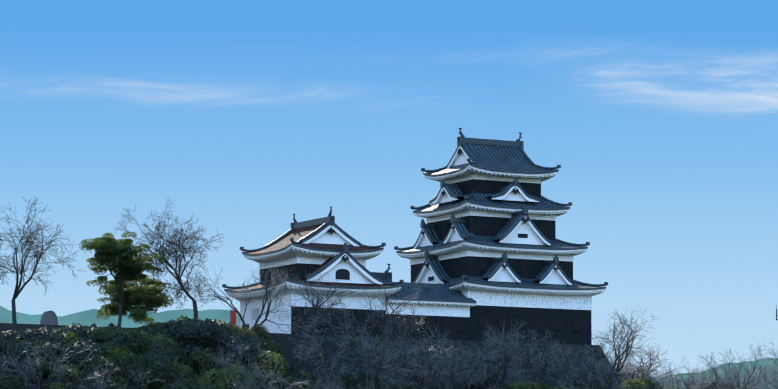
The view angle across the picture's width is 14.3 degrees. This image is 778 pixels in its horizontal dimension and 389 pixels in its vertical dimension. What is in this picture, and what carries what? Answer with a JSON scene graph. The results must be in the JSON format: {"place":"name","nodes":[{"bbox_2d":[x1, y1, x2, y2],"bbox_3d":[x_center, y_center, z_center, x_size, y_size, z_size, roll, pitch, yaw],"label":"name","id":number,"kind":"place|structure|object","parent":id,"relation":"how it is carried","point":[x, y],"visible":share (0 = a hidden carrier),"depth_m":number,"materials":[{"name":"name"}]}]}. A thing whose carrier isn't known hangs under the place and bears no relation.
{"place":"outdoors","nodes":[
{"label":"outdoors","id":0,"kind":"place"},
{"bbox_2d":[0,306,239,327],"bbox_3d":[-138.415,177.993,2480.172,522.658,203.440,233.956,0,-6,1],"label":"hills","id":1,"kind":"structure","parent":0,"point":[87,318],"depth_m":2600.38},
{"bbox_2d":[0,323,347,379],"bbox_3d":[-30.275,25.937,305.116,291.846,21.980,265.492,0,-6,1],"label":"hill","id":2,"kind":"structure","parent":0,"point":[285,342],"depth_m":285.06,"materials":[{"name":"plant"}]},
{"bbox_2d":[0,330,21,335],"bbox_3d":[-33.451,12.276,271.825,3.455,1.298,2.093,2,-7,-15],"label":"shrub","id":3,"kind":"object","parent":2,"relation":"on","point":[16,332],"visible":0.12,"depth_m":271.56,"materials":[{"name":"green plant"}]},
{"bbox_2d":[0,363,23,376],"bbox_3d":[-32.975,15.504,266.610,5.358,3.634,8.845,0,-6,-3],"label":"shrub","id":4,"kind":"object","parent":2,"relation":"on","point":[8,369],"visible":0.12,"depth_m":263.31,"materials":[{"name":"green plant"}]},
{"bbox_2d":[0,336,24,352],"bbox_3d":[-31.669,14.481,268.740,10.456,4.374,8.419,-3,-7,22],"label":"shrub","id":5,"kind":"object","parent":2,"relation":"on","point":[9,345],"visible":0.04,"depth_m":267.39,"materials":[{"name":"green plant"}]},
{"bbox_2d":[0,373,27,388],"bbox_3d":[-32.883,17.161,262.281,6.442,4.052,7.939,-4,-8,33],"label":"shrub","id":6,"kind":"object","parent":2,"relation":"on","point":[8,382],"visible":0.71,"depth_m":260.41,"materials":[{"name":"green plant"}]},
{"bbox_2d":[0,328,44,365],"bbox_3d":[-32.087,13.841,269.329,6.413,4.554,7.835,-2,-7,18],"label":"shrub","id":7,"kind":"object","parent":2,"relation":"on","point":[6,336],"visible":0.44,"depth_m":266.65,"materials":[{"name":"green plant"}]},
{"bbox_2d":[0,355,46,380],"bbox_3d":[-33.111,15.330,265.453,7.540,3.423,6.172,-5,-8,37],"label":"shrub","id":8,"kind":"object","parent":2,"relation":"on","point":[6,359],"visible":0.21,"depth_m":263.82,"materials":[{"name":"green plant"}]},
{"bbox_2d":[18,373,45,388],"bbox_3d":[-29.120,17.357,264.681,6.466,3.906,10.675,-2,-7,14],"label":"shrub","id":9,"kind":"object","parent":2,"relation":"on","point":[36,383],"visible":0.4,"depth_m":261.30,"materials":[{"name":"green plant"}]},
{"bbox_2d":[1,342,66,380],"bbox_3d":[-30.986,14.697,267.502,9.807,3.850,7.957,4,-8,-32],"label":"shrub","id":10,"kind":"object","parent":2,"relation":"on","point":[44,369],"visible":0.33,"depth_m":264.90,"materials":[{"name":"green plant"}]},
{"bbox_2d":[17,359,53,384],"bbox_3d":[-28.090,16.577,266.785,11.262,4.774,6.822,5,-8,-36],"label":"shrub","id":11,"kind":"object","parent":2,"relation":"on","point":[22,366],"visible":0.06,"depth_m":264.40,"materials":[{"name":"green plant"}]},
{"bbox_2d":[15,335,56,352],"bbox_3d":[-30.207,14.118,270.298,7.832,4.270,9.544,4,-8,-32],"label":"shrub","id":12,"kind":"object","parent":2,"relation":"on","point":[37,342],"visible":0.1,"depth_m":267.59,"materials":[{"name":"green plant"}]},
{"bbox_2d":[16,329,59,343],"bbox_3d":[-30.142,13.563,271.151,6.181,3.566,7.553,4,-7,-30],"label":"shrub","id":13,"kind":"object","parent":2,"relation":"on","point":[47,336],"visible":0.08,"depth_m":268.21,"materials":[{"name":"green plant"}]},
{"bbox_2d":[0,196,82,323],"bbox_3d":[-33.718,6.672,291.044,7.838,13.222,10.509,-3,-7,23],"label":"bare tree","id":14,"kind":"object","parent":2,"relation":"on","point":[17,291],"visible":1,"depth_m":291.37,"materials":[{"name":"brown plant"}]},
{"bbox_2d":[40,310,57,324],"bbox_3d":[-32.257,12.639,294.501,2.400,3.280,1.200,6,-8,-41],"label":"stone monument","id":15,"kind":"object","parent":2,"relation":"on","point":[49,317],"visible":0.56,"depth_m":294.32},
{"bbox_2d":[46,378,63,387],"bbox_3d":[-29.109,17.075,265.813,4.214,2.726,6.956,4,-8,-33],"label":"shrub","id":16,"kind":"object","parent":2,"relation":"on","point":[55,379],"visible":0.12,"depth_m":263.53,"materials":[{"name":"green plant"}]},
{"bbox_2d":[0,336,110,388],"bbox_3d":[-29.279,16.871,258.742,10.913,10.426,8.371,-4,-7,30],"label":"bare shrub","id":17,"kind":"object","parent":2,"relation":"on","point":[52,366],"visible":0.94,"depth_m":259.56,"materials":[{"name":"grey plant"}]},
{"bbox_2d":[43,381,71,388],"bbox_3d":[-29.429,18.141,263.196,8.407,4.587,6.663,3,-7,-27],"label":"shrub","id":18,"kind":"object","parent":2,"relation":"on","point":[55,386],"visible":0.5,"depth_m":262.30,"materials":[{"name":"green plant"}]},
{"bbox_2d":[54,328,74,341],"bbox_3d":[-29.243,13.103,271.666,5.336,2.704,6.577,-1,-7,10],"label":"shrub","id":19,"kind":"object","parent":2,"relation":"on","point":[62,331],"visible":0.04,"depth_m":269.73,"materials":[{"name":"green plant"}]},
{"bbox_2d":[35,323,99,349],"bbox_3d":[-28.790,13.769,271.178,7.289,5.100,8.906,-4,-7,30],"label":"shrub","id":20,"kind":"object","parent":2,"relation":"on","point":[82,332],"visible":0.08,"depth_m":270.14,"materials":[{"name":"green plant"}]},
{"bbox_2d":[51,364,84,381],"bbox_3d":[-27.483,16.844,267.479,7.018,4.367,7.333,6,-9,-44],"label":"shrub","id":21,"kind":"object","parent":2,"relation":"on","point":[70,374],"visible":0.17,"depth_m":263.92,"materials":[{"name":"green plant"}]},
{"bbox_2d":[46,374,91,384],"bbox_3d":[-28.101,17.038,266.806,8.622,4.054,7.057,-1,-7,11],"label":"shrub","id":22,"kind":"object","parent":2,"relation":"on","point":[63,379],"visible":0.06,"depth_m":263.87,"materials":[{"name":"green plant"}]},
{"bbox_2d":[58,381,97,388],"bbox_3d":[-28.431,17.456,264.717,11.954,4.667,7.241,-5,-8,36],"label":"shrub","id":23,"kind":"object","parent":2,"relation":"on","point":[77,386],"visible":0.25,"depth_m":261.15,"materials":[{"name":"green plant"}]},
{"bbox_2d":[56,338,111,366],"bbox_3d":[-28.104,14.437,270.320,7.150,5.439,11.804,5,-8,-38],"label":"shrub","id":24,"kind":"object","parent":2,"relation":"on","point":[79,346],"visible":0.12,"depth_m":265.67,"materials":[{"name":"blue plant"}]},
{"bbox_2d":[75,357,117,386],"bbox_3d":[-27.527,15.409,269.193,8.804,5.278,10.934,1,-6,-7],"label":"shrub","id":25,"kind":"object","parent":2,"relation":"on","point":[94,367],"depth_m":264.73,"materials":[{"name":"green plant"}]},
{"bbox_2d":[88,327,106,341],"bbox_3d":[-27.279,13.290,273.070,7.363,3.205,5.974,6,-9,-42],"label":"shrub","id":26,"kind":"object","parent":2,"relation":"on","point":[99,332],"depth_m":271.95,"materials":[{"name":"green plant"}]},
{"bbox_2d":[61,331,135,361],"bbox_3d":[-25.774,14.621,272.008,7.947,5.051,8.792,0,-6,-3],"label":"shrub","id":27,"kind":"object","parent":2,"relation":"on","point":[75,339],"visible":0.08,"depth_m":269.36,"materials":[{"name":"green plant"}]},
{"bbox_2d":[92,324,124,330],"bbox_3d":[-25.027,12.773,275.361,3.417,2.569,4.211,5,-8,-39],"label":"shrub","id":28,"kind":"object","parent":2,"relation":"on","point":[108,328],"visible":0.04,"depth_m":275.17,"materials":[{"name":"green plant"}]},
{"bbox_2d":[67,355,159,388],"bbox_3d":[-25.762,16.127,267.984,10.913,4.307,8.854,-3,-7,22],"label":"shrub","id":29,"kind":"object","parent":2,"relation":"on","point":[108,366],"visible":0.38,"depth_m":264.56,"materials":[{"name":"green plant"}]},
{"bbox_2d":[67,358,163,388],"bbox_3d":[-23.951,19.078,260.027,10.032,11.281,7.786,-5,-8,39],"label":"bare shrub","id":30,"kind":"object","parent":2,"relation":"on","point":[102,386],"visible":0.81,"depth_m":260.25,"materials":[{"name":"grey plant"}]},
{"bbox_2d":[106,376,128,388],"bbox_3d":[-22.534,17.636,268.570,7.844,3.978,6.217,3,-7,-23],"label":"shrub","id":31,"kind":"object","parent":2,"relation":"on","point":[119,383],"visible":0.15,"depth_m":265.72,"materials":[{"name":"green plant"}]},
{"bbox_2d":[98,327,147,355],"bbox_3d":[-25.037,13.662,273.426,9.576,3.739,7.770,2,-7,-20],"label":"shrub","id":32,"kind":"object","parent":2,"relation":"on","point":[123,339],"visible":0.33,"depth_m":271.05,"materials":[{"name":"green plant"}]},
{"bbox_2d":[79,231,172,326],"bbox_3d":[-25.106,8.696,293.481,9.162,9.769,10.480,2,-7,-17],"label":"pine tree","id":33,"kind":"object","parent":2,"relation":"on","point":[107,246],"depth_m":291.70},
{"bbox_2d":[108,351,176,388],"bbox_3d":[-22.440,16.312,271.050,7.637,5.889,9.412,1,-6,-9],"label":"shrub","id":34,"kind":"object","parent":2,"relation":"on","point":[144,363],"visible":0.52,"depth_m":268.54,"materials":[{"name":"green plant"}]},
{"bbox_2d":[134,322,171,340],"bbox_3d":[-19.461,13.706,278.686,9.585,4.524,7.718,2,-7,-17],"label":"shrub","id":35,"kind":"object","parent":2,"relation":"on","point":[154,329],"visible":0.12,"depth_m":276.83,"materials":[{"name":"green plant"}]},
{"bbox_2d":[138,338,173,355],"bbox_3d":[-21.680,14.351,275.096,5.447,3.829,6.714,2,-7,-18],"label":"shrub","id":36,"kind":"object","parent":2,"relation":"on","point":[144,349],"visible":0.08,"depth_m":272.88,"materials":[{"name":"green plant"}]},
{"bbox_2d":[137,331,177,345],"bbox_3d":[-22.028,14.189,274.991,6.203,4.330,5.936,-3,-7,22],"label":"shrub","id":37,"kind":"object","parent":2,"relation":"on","point":[159,337],"visible":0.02,"depth_m":274.94,"materials":[{"name":"green plant"}]},
{"bbox_2d":[141,339,186,379],"bbox_3d":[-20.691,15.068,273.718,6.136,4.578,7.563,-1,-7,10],"label":"shrub","id":38,"kind":"object","parent":2,"relation":"on","point":[168,350],"visible":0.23,"depth_m":271.92,"materials":[{"name":"green plant"}]},
{"bbox_2d":[114,197,224,319],"bbox_3d":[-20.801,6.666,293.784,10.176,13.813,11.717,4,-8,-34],"label":"bare tree","id":39,"kind":"object","parent":2,"relation":"on","point":[176,275],"visible":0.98,"depth_m":292.60,"materials":[{"name":"brown plant"}]},
{"bbox_2d":[166,364,199,382],"bbox_3d":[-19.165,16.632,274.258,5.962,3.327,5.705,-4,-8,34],"label":"shrub","id":40,"kind":"object","parent":2,"relation":"on","point":[187,368],"visible":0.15,"depth_m":272.21,"materials":[{"name":"green plant"}]},
{"bbox_2d":[156,380,211,388],"bbox_3d":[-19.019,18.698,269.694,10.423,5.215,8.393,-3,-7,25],"label":"shrub","id":41,"kind":"object","parent":2,"relation":"on","point":[186,384],"visible":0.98,"depth_m":268.36,"materials":[{"name":"green plant"}]},
{"bbox_2d":[159,368,222,388],"bbox_3d":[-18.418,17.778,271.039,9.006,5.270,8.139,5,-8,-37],"label":"shrub","id":42,"kind":"object","parent":2,"relation":"on","point":[211,375],"visible":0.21,"depth_m":269.93,"materials":[{"name":"green plant"}]},
{"bbox_2d":[175,318,233,351],"bbox_3d":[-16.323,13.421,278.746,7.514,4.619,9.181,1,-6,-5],"label":"shrub","id":43,"kind":"object","parent":2,"relation":"on","point":[194,331],"visible":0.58,"depth_m":275.68,"materials":[{"name":"green plant"}]},
{"bbox_2d":[186,346,222,375],"bbox_3d":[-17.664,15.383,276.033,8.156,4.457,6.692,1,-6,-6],"label":"shrub","id":44,"kind":"object","parent":2,"relation":"on","point":[204,361],"visible":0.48,"depth_m":273.84,"materials":[{"name":"green plant"}]},
{"bbox_2d":[170,315,238,353],"bbox_3d":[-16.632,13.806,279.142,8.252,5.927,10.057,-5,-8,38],"label":"shrub","id":45,"kind":"object","parent":2,"relation":"on","point":[186,319],"visible":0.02,"depth_m":278.09,"materials":[{"name":"green plant"}]},
{"bbox_2d":[160,319,268,372],"bbox_3d":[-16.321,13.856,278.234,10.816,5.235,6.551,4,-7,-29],"label":"shrub","id":46,"kind":"object","parent":2,"relation":"on","point":[173,327],"visible":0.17,"depth_m":276.20,"materials":[{"name":"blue plant"}]},
{"bbox_2d":[159,341,271,388],"bbox_3d":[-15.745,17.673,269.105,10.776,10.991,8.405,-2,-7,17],"label":"bare shrub","id":47,"kind":"object","parent":2,"relation":"on","point":[226,363],"visible":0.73,"depth_m":269.06,"materials":[{"name":"grey plant"}]},
{"bbox_2d":[202,318,241,332],"bbox_3d":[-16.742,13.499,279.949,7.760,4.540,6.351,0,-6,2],"label":"shrub","id":48,"kind":"object","parent":2,"relation":"on","point":[220,323],"visible":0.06,"depth_m":278.56,"materials":[{"name":"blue plant"}]},
{"bbox_2d":[230,310,235,324],"bbox_3d":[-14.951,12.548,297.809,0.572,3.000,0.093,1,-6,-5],"label":"banner","id":49,"kind":"object","parent":2,"relation":"on","point":[232,317],"visible":0.73,"depth_m":297.88,"materials":[{"name":"red"}]},
{"bbox_2d":[216,364,254,388],"bbox_3d":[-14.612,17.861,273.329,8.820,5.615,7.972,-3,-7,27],"label":"shrub","id":50,"kind":"object","parent":2,"relation":"on","point":[226,375],"visible":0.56,"depth_m":269.39,"materials":[{"name":"green plant"}]},
{"bbox_2d":[214,330,265,371],"bbox_3d":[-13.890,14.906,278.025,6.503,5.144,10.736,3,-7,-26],"label":"shrub","id":51,"kind":"object","parent":2,"relation":"on","point":[242,337],"visible":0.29,"depth_m":273.91,"materials":[{"name":"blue plant"}]},
{"bbox_2d":[211,338,279,375],"bbox_3d":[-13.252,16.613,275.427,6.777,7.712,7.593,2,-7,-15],"label":"bush","id":52,"kind":"object","parent":2,"relation":"on","point":[260,353],"visible":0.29,"depth_m":274.22,"materials":[{"name":"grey plant"}]},
{"bbox_2d":[191,259,309,339],"bbox_3d":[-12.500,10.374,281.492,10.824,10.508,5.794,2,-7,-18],"label":"bare tree","id":53,"kind":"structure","parent":2,"relation":"on","point":[267,292],"depth_m":281.45,"materials":[{"name":"brown plant"}]},
{"bbox_2d":[220,348,284,374],"bbox_3d":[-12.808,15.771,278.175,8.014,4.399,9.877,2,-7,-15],"label":"shrub","id":54,"kind":"object","parent":2,"relation":"on","point":[274,350],"visible":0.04,"depth_m":278.74,"materials":[{"name":"green plant"}]},
{"bbox_2d":[243,324,270,346],"bbox_3d":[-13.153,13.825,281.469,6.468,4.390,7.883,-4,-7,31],"label":"shrub","id":55,"kind":"object","parent":2,"relation":"on","point":[260,332],"visible":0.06,"depth_m":281.34,"materials":[{"name":"green plant"}]},
{"bbox_2d":[242,327,273,351],"bbox_3d":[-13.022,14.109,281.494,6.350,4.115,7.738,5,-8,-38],"label":"shrub","id":56,"kind":"object","parent":2,"relation":"on","point":[245,328],"visible":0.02,"depth_m":279.81,"materials":[{"name":"green plant"}]},
{"bbox_2d":[256,372,282,388],"bbox_3d":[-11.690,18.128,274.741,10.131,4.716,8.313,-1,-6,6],"label":"shrub","id":57,"kind":"object","parent":2,"relation":"on","point":[267,381],"visible":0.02,"depth_m":272.92,"materials":[{"name":"green plant"}]},
{"bbox_2d":[251,350,288,376],"bbox_3d":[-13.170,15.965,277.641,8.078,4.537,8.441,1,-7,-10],"label":"shrub","id":58,"kind":"object","parent":2,"relation":"on","point":[278,363],"visible":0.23,"depth_m":275.07,"materials":[{"name":"green plant"}]},
{"bbox_2d":[261,338,285,357],"bbox_3d":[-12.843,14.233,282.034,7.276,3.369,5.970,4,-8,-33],"label":"shrub","id":59,"kind":"object","parent":2,"relation":"on","point":[275,345],"visible":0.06,"depth_m":280.96,"materials":[{"name":"green plant"}]},
{"bbox_2d":[227,360,337,388],"bbox_3d":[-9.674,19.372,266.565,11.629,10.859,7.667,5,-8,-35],"label":"bare shrub","id":60,"kind":"object","parent":2,"relation":"on","point":[295,382],"visible":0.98,"depth_m":266.84,"materials":[{"name":"brown plant"}]},
{"bbox_2d":[270,376,311,388],"bbox_3d":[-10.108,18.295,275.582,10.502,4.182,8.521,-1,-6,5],"label":"shrub","id":61,"kind":"object","parent":2,"relation":"on","point":[291,381],"visible":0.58,"depth_m":272.73,"materials":[{"name":"green plant"}]},
{"bbox_2d":[281,361,308,380],"bbox_3d":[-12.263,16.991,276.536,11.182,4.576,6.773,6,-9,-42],"label":"shrub","id":62,"kind":"object","parent":2,"relation":"on","point":[291,371],"visible":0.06,"depth_m":277.52,"materials":[{"name":"green plant"}]},
{"bbox_2d":[222,207,403,336],"bbox_3d":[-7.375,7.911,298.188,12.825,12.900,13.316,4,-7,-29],"label":"castle turret","id":63,"kind":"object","parent":2,"relation":"on","point":[323,246],"visible":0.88,"depth_m":294.26,"materials":[{"name":"white paint"}]},
{"bbox_2d":[274,271,356,364],"bbox_3d":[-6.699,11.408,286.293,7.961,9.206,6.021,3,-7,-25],"label":"bare tree","id":64,"kind":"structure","parent":2,"relation":"on","point":[316,308],"depth_m":286.34,"materials":[{"name":"brown plant"}]},
{"bbox_2d":[304,380,326,388],"bbox_3d":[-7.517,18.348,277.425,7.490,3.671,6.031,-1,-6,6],"label":"shrub","id":65,"kind":"object","parent":2,"relation":"on","point":[314,383],"visible":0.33,"depth_m":275.57,"materials":[{"name":"green plant"}]},
{"bbox_2d":[307,374,343,388],"bbox_3d":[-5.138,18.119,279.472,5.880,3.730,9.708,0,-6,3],"label":"shrub","id":66,"kind":"object","parent":2,"relation":"on","point":[323,380],"visible":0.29,"depth_m":276.32,"materials":[{"name":"green plant"}]},
{"bbox_2d":[292,312,365,379],"bbox_3d":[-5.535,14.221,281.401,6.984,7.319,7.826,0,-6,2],"label":"bare tree","id":67,"kind":"object","parent":2,"relation":"on","point":[324,348],"visible":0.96,"depth_m":282.62,"materials":[{"name":"brown plant"}]},
{"bbox_2d":[291,320,416,388],"bbox_3d":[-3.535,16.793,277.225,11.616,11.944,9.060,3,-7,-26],"label":"bare tree","id":68,"kind":"object","parent":2,"relation":"on","point":[379,369],"visible":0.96,"depth_m":277.74,"materials":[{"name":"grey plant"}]},
{"bbox_2d":[322,378,390,388],"bbox_3d":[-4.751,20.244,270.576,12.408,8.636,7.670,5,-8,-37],"label":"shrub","id":69,"kind":"object","parent":2,"relation":"on","point":[352,386],"visible":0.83,"depth_m":271.51,"materials":[{"name":"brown plant"}]},
{"bbox_2d":[335,372,381,388],"bbox_3d":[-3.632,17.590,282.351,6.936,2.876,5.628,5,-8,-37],"label":"shrub","id":70,"kind":"object","parent":2,"relation":"on","point":[359,375],"visible":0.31,"depth_m":281.40,"materials":[{"name":"green plant"}]},
{"bbox_2d":[337,375,380,388],"bbox_3d":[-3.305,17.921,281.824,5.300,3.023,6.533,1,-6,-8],"label":"shrub","id":71,"kind":"object","parent":2,"relation":"on","point":[362,383],"visible":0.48,"depth_m":280.35,"materials":[{"name":"green plant"}]},
{"bbox_2d":[305,284,423,373],"bbox_3d":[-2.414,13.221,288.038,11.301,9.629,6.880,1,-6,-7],"label":"bare tree","id":72,"kind":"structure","parent":2,"relation":"on","point":[388,322],"depth_m":287.68,"materials":[{"name":"brown plant"}]},
{"bbox_2d":[381,383,409,388],"bbox_3d":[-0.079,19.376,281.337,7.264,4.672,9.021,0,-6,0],"label":"shrub","id":73,"kind":"object","parent":2,"relation":"on","point":[391,386],"visible":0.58,"depth_m":281.69,"materials":[{"name":"green plant"}]},
{"bbox_2d":[403,382,418,388],"bbox_3d":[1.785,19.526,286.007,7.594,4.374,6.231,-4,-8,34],"label":"shrub","id":74,"kind":"object","parent":2,"relation":"on","point":[412,386],"visible":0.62,"depth_m":284.62,"materials":[{"name":"green plant"}]},
{"bbox_2d":[370,303,456,388],"bbox_3d":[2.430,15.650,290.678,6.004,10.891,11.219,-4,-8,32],"label":"bare tree","id":75,"kind":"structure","parent":2,"relation":"on","point":[409,335],"depth_m":290.06,"materials":[{"name":"brown plant"}]},
{"bbox_2d":[371,264,475,339],"bbox_3d":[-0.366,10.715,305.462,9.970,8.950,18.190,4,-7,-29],"label":"connecting corridor building","id":76,"kind":"structure","parent":2,"relation":"on","point":[445,308],"depth_m":298.71,"materials":[{"name":"white paint"}]},
{"bbox_2d":[365,338,485,388],"bbox_3d":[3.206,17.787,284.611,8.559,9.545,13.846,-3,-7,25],"label":"bare tree","id":77,"kind":"object","parent":2,"relation":"on","point":[425,382],"visible":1,"depth_m":284.01,"materials":[{"name":"grey plant"}]},
{"bbox_2d":[421,343,493,388],"bbox_3d":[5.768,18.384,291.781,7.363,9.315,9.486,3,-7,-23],"label":"bare tree","id":78,"kind":"object","parent":2,"relation":"on","point":[454,381],"visible":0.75,"depth_m":291.65,"materials":[{"name":"brown plant"}]},
{"bbox_2d":[292,334,624,388],"bbox_3d":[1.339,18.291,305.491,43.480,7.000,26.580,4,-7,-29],"label":"stone base wall","id":79,"kind":"structure","parent":2,"relation":"on","point":[511,378],"depth_m":298.44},
{"bbox_2d":[394,128,607,344],"bbox_3d":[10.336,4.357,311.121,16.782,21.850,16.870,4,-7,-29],"label":"castle keep","id":80,"kind":"structure","parent":79,"relation":"on","point":[493,247],"depth_m":306.42,"materials":[{"name":"white paint"}]},
{"bbox_2d":[447,378,509,388],"bbox_3d":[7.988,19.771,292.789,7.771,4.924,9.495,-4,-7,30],"label":"shrub","id":81,"kind":"object","parent":2,"relation":"on","point":[481,386],"visible":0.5,"depth_m":292.10,"materials":[{"name":"green plant"}]},
{"bbox_2d":[457,320,534,388],"bbox_3d":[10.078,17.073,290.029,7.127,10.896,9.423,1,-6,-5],"label":"bare tree","id":82,"kind":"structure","parent":2,"relation":"on","point":[503,367],"depth_m":289.90,"materials":[{"name":"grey plant"}]},
{"bbox_2d":[509,381,541,388],"bbox_3d":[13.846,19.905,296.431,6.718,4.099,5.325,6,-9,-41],"label":"shrub","id":83,"kind":"object","parent":2,"relation":"on","point":[527,386],"visible":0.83,"depth_m":294.14,"materials":[{"name":"green plant"}]},
{"bbox_2d":[501,326,574,384],"bbox_3d":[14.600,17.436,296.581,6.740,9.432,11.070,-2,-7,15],"label":"bare tree","id":84,"kind":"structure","parent":2,"relation":"on","point":[541,359],"depth_m":295.04,"materials":[{"name":"brown plant"}]},
{"bbox_2d":[536,382,549,388],"bbox_3d":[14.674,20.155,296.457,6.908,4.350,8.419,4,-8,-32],"label":"shrub","id":85,"kind":"object","parent":2,"relation":"on","point":[545,386],"visible":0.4,"depth_m":294.82,"materials":[{"name":"green plant"}]},
{"bbox_2d":[543,385,568,388],"bbox_3d":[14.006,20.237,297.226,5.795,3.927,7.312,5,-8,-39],"label":"shrub","id":86,"kind":"object","parent":2,"relation":"on","point":[556,387],"visible":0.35,"depth_m":296.50,"materials":[{"name":"green plant"}]},
{"bbox_2d":[571,383,612,388],"bbox_3d":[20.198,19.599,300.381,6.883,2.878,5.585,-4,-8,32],"label":"shrub","id":87,"kind":"object","parent":2,"relation":"on","point":[598,386],"visible":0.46,"depth_m":299.87,"materials":[{"name":"green plant"}]},
{"bbox_2d":[546,323,646,388],"bbox_3d":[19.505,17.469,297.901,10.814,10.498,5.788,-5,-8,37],"label":"bare tree","id":88,"kind":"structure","parent":2,"relation":"on","point":[601,356],"depth_m":297.24,"materials":[{"name":"brown plant"}]},
{"bbox_2d":[558,351,636,388],"bbox_3d":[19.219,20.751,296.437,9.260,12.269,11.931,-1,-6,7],"label":"bare tree","id":89,"kind":"object","parent":2,"relation":"on","point":[581,379],"visible":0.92,"depth_m":296.99,"materials":[{"name":"brown plant"}]},
{"bbox_2d":[611,357,634,374],"bbox_3d":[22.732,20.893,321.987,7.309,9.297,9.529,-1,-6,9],"label":"bare shrub","id":90,"kind":"object","parent":2,"relation":"on","point":[626,364],"visible":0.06,"depth_m":322.72,"materials":[{"name":"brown plant"}]},
{"bbox_2d":[588,308,658,371],"bbox_3d":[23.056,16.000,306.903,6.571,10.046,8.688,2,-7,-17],"label":"bare tree","id":91,"kind":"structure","parent":2,"relation":"on","point":[626,336],"depth_m":306.76,"materials":[{"name":"brown plant"}]},
{"bbox_2d":[621,378,646,388],"bbox_3d":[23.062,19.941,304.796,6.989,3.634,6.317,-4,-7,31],"label":"shrub","id":92,"kind":"object","parent":2,"relation":"on","point":[638,384],"visible":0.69,"depth_m":301.70,"materials":[{"name":"green plant"}]},
{"bbox_2d":[616,359,653,380],"bbox_3d":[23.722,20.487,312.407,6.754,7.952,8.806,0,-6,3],"label":"bare shrub","id":93,"kind":"object","parent":2,"relation":"on","point":[636,370],"visible":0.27,"depth_m":311.48,"materials":[{"name":"brown plant"}]},
{"bbox_2d":[615,361,670,387],"bbox_3d":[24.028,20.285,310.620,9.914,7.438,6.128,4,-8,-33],"label":"bare shrub","id":94,"kind":"object","parent":2,"relation":"on","point":[636,371],"visible":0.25,"depth_m":310.82,"materials":[{"name":"brown plant"}]},
{"bbox_2d":[639,378,670,388],"bbox_3d":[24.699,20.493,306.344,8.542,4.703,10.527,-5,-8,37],"label":"shrub","id":95,"kind":"object","parent":2,"relation":"on","point":[649,383],"visible":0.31,"depth_m":302.99,"materials":[{"name":"green plant"}]},
{"bbox_2d":[621,344,690,386],"bbox_3d":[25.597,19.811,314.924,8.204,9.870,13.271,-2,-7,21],"label":"bare tree","id":96,"kind":"object","parent":2,"relation":"on","point":[649,370],"visible":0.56,"depth_m":314.81,"materials":[{"name":"brown plant"}]},
{"bbox_2d":[635,362,697,388],"bbox_3d":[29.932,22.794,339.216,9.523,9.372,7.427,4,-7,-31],"label":"bare tree","id":97,"kind":"object","parent":2,"relation":"on","point":[673,378],"visible":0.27,"depth_m":341.32,"materials":[{"name":"brown plant"}]},
{"bbox_2d":[641,369,718,388],"bbox_3d":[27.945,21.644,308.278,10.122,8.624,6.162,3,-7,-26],"label":"bare tree","id":98,"kind":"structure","parent":2,"relation":"on","point":[684,381],"depth_m":308.99,"materials":[{"name":"brown plant"}]},
{"bbox_2d":[655,367,706,387],"bbox_3d":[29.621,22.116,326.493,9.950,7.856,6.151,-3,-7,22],"label":"bare tree","id":99,"kind":"object","parent":2,"relation":"on","point":[668,383],"visible":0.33,"depth_m":326.12,"materials":[{"name":"brown plant"}]},
{"bbox_2d":[664,369,706,387],"bbox_3d":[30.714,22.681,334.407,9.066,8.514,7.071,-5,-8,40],"label":"bare tree","id":100,"kind":"object","parent":2,"relation":"on","point":[690,376],"visible":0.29,"depth_m":333.84,"materials":[{"name":"brown plant"}]},
{"bbox_2d":[641,369,730,388],"bbox_3d":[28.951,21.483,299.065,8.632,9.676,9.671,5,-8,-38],"label":"bare shrub","id":101,"kind":"object","parent":2,"relation":"on","point":[659,387],"visible":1,"depth_m":299.80,"materials":[{"name":"brown plant"}]},
{"bbox_2d":[671,359,755,388],"bbox_3d":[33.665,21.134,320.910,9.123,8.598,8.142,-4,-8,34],"label":"bare tree","id":102,"kind":"object","parent":2,"relation":"on","point":[721,375],"visible":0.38,"depth_m":321.39,"materials":[{"name":"brown plant"}]},
{"bbox_2d":[694,380,741,388],"bbox_3d":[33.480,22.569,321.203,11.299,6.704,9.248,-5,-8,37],"label":"shrub","id":103,"kind":"object","parent":2,"relation":"on","point":[712,386],"visible":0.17,"depth_m":318.61,"materials":[{"name":"green plant"}]},
{"bbox_2d":[683,343,777,388],"bbox_3d":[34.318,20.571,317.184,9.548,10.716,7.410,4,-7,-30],"label":"bare tree","id":104,"kind":"object","parent":2,"relation":"on","point":[729,370],"visible":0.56,"depth_m":316.74,"materials":[{"name":"brown plant"}]},
{"bbox_2d":[690,345,777,388],"bbox_3d":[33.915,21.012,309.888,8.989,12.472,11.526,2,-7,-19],"label":"bare tree","id":105,"kind":"object","parent":2,"relation":"on","point":[745,386],"visible":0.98,"depth_m":308.02,"materials":[{"name":"brown plant"}]},
{"bbox_2d":[739,360,777,388],"bbox_3d":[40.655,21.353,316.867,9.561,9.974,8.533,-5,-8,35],"label":"bare tree","id":106,"kind":"object","parent":2,"relation":"on","point":[764,378],"visible":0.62,"depth_m":318.05,"materials":[{"name":"brown plant"}]},
{"bbox_2d":[742,363,777,388],"bbox_3d":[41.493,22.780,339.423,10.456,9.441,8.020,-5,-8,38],"label":"bare tree","id":107,"kind":"object","parent":2,"relation":"on","point":[760,379],"visible":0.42,"depth_m":341.00,"materials":[{"name":"brown plant"}]},
{"bbox_2d":[747,368,777,388],"bbox_3d":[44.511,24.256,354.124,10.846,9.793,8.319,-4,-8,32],"label":"bare tree","id":108,"kind":"object","parent":2,"relation":"on","point":[766,383],"visible":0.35,"depth_m":355.98,"materials":[{"name":"brown plant"}]},
{"bbox_2d":[761,343,777,384],"bbox_3d":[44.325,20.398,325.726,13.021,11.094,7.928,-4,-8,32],"label":"bare tree","id":109,"kind":"object","parent":2,"relation":"on","point":[774,362],"visible":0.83,"depth_m":328.12,"materials":[{"name":"brown plant"}]},
{"bbox_2d":[0,0,777,377],"label":"sky","id":110,"kind":"structure","parent":0,"point":[659,118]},
{"bbox_2d":[648,358,777,388],"bbox_3d":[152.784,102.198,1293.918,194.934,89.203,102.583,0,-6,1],"label":"hill","id":111,"kind":"structure","parent":0,"point":[737,365],"depth_m":1345.02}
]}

